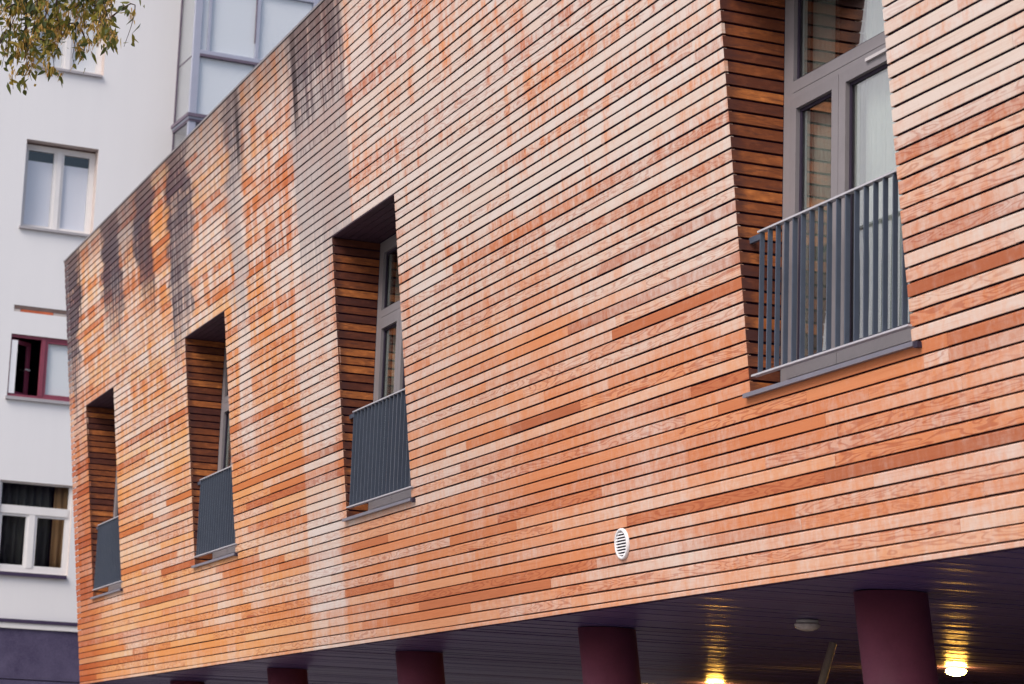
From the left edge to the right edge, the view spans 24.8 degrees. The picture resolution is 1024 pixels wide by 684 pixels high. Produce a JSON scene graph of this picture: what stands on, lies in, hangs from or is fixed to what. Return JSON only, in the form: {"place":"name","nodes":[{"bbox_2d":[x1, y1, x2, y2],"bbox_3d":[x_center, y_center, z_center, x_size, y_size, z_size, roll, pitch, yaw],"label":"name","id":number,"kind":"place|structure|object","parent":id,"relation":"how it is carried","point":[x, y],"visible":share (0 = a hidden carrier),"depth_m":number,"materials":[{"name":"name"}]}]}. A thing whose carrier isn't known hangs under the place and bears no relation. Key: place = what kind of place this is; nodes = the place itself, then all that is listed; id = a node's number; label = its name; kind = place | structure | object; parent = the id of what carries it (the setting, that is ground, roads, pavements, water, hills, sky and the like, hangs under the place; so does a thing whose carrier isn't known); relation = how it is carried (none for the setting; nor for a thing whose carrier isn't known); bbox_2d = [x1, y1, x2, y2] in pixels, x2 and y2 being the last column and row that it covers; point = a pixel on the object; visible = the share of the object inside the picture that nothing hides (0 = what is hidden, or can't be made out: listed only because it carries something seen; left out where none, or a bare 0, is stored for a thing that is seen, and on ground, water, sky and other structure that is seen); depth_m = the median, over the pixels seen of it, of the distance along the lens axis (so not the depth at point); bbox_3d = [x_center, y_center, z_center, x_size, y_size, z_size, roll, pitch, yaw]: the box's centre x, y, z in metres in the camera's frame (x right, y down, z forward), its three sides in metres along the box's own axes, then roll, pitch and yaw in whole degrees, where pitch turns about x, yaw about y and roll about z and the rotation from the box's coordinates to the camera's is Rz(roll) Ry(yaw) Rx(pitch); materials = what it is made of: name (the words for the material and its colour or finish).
{"place":"outdoors","nodes":[
{"label":"outdoors","id":0,"kind":"place"},
{"bbox_2d":[0,0,320,683],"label":"apartment building","id":1,"kind":"structure","parent":0,"point":[87,152],"depth_m":44.67,"materials":[{"name":"white paint"}]},
{"bbox_2d":[0,480,72,579],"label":"window","id":2,"kind":"structure","parent":1,"relation":"in","point":[35,518],"depth_m":43.59,"materials":[{"name":"white paint"}]},
{"bbox_2d":[5,333,72,404],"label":"burgundy window","id":3,"kind":"structure","parent":1,"relation":"in","point":[38,366],"depth_m":44.13,"materials":[{"name":"paint"}]},
{"bbox_2d":[19,139,98,236],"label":"window","id":4,"kind":"structure","parent":1,"relation":"in","point":[59,188],"depth_m":44.90,"materials":[{"name":"white glass"}]},
{"bbox_2d":[33,0,107,77],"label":"window","id":5,"kind":"structure","parent":1,"relation":"in","point":[64,63],"depth_m":45.46,"materials":[{"name":"white glass"}]},
{"label":"ground","id":6,"kind":"structure","parent":0,"visible":0},
{"bbox_2d":[0,0,144,95],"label":"ash tree","id":7,"kind":"object","parent":6,"relation":"on","point":[48,28],"visible":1,"depth_m":16.36,"materials":[{"name":"green plant"}]},
{"bbox_2d":[170,681,204,683],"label":"column","id":8,"kind":"structure","parent":6,"relation":"on","point":[183,682],"depth_m":32.77,"materials":[{"name":"red paint"}]},
{"bbox_2d":[267,668,307,683],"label":"column","id":9,"kind":"structure","parent":6,"relation":"on","point":[285,676],"depth_m":28.17,"materials":[{"name":"red paint"}]},
{"bbox_2d":[395,651,445,683],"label":"column","id":10,"kind":"structure","parent":6,"relation":"on","point":[418,667],"depth_m":23.74,"materials":[{"name":"purple paint"}]},
{"bbox_2d":[63,0,1023,683],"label":"timber building","id":11,"kind":"structure","parent":6,"relation":"on","point":[509,248],"depth_m":18.52,"materials":[{"name":"wood"}]},
{"bbox_2d":[86,383,126,602],"bbox_3d":[-5.679,2.188,33.207,0.602,2.918,2.102,6,-12,-21],"label":"window","id":12,"kind":"structure","parent":11,"relation":"in","point":[105,402],"depth_m":34.15,"materials":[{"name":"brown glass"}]},
{"bbox_2d":[92,516,123,590],"bbox_3d":[-5.711,2.989,33.022,0.042,0.947,1.993,6,-12,-21],"label":"balcony railing","id":13,"kind":"object","parent":11,"relation":"attached to","point":[108,569],"visible":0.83,"depth_m":33.05,"materials":[{"name":"metal"}]},
{"bbox_2d":[185,306,242,571],"bbox_3d":[-3.450,1.199,27.687,0.602,2.918,2.102,6,-12,-21],"label":"window","id":14,"kind":"structure","parent":11,"relation":"in","point":[211,336],"depth_m":28.62,"materials":[{"name":"grey glass"}]},
{"bbox_2d":[194,465,237,557],"bbox_3d":[-3.482,2.000,27.502,0.042,0.947,1.993,6,-12,-21],"label":"balcony railing","id":15,"kind":"object","parent":11,"relation":"attached to","point":[216,530],"visible":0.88,"depth_m":27.52,"materials":[{"name":"metal"}]},
{"bbox_2d":[332,187,420,525],"bbox_3d":[-1.174,0.207,22.139,0.672,2.918,2.119,6,-12,-21],"label":"window","id":16,"kind":"structure","parent":11,"relation":"in","point":[372,237],"depth_m":23.03,"materials":[{"name":"grey glass"}]},
{"bbox_2d":[346,388,414,507],"bbox_3d":[-1.242,1.006,21.950,0.042,0.947,1.993,6,-12,-21],"label":"balcony railing","id":17,"kind":"object","parent":11,"relation":"attached to","point":[367,420],"visible":0.88,"depth_m":21.95,"materials":[{"name":"metal"}]},
{"bbox_2d":[614,528,629,559],"bbox_3d":[0.791,1.454,16.779,0.044,0.225,0.224,6,-12,-21],"label":"round vent","id":18,"kind":"object","parent":11,"relation":"attached to","point":[621,543],"visible":1,"depth_m":16.77,"materials":[{"name":"white plastic"}]},
{"bbox_2d":[794,619,820,630],"bbox_3d":[2.276,2.187,17.957,0.208,0.084,0.208,6,-12,-21],"label":"ceiling lamp","id":19,"kind":"object","parent":11,"relation":"attached to","point":[806,625],"visible":1,"depth_m":17.89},
{"bbox_2d":[717,0,930,404],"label":"window","id":20,"kind":"structure","parent":11,"relation":"in","point":[781,94],"depth_m":15.08,"materials":[{"name":"grey glass"}]},
{"bbox_2d":[749,169,913,376],"bbox_3d":[1.903,-0.390,14.159,0.042,0.947,1.993,6,-12,-21],"label":"balcony railing","id":21,"kind":"object","parent":11,"relation":"attached to","point":[819,207],"visible":0.91,"depth_m":14.09,"materials":[{"name":"metal"}]},
{"bbox_2d":[945,667,965,675],"bbox_3d":[4.438,3.293,23.286,0.208,0.084,0.208,6,-12,-21],"label":"ceiling lamp","id":22,"kind":"object","parent":11,"relation":"attached to","point":[956,671],"visible":1,"depth_m":23.22,"materials":[{"name":"white glass"}]},
{"bbox_2d":[578,627,640,683],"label":"column","id":23,"kind":"structure","parent":6,"relation":"on","point":[608,655],"depth_m":19.39,"materials":[{"name":"purple paint"}]},
{"bbox_2d":[818,642,836,683],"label":"slanted pole","id":24,"kind":"object","parent":6,"relation":"on","point":[827,662],"visible":1,"depth_m":20.25,"materials":[{"name":"grey metal"}]},
{"bbox_2d":[853,590,938,683],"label":"column","id":25,"kind":"structure","parent":6,"relation":"on","point":[895,637],"depth_m":15.16,"materials":[{"name":"purple paint"}]}
]}

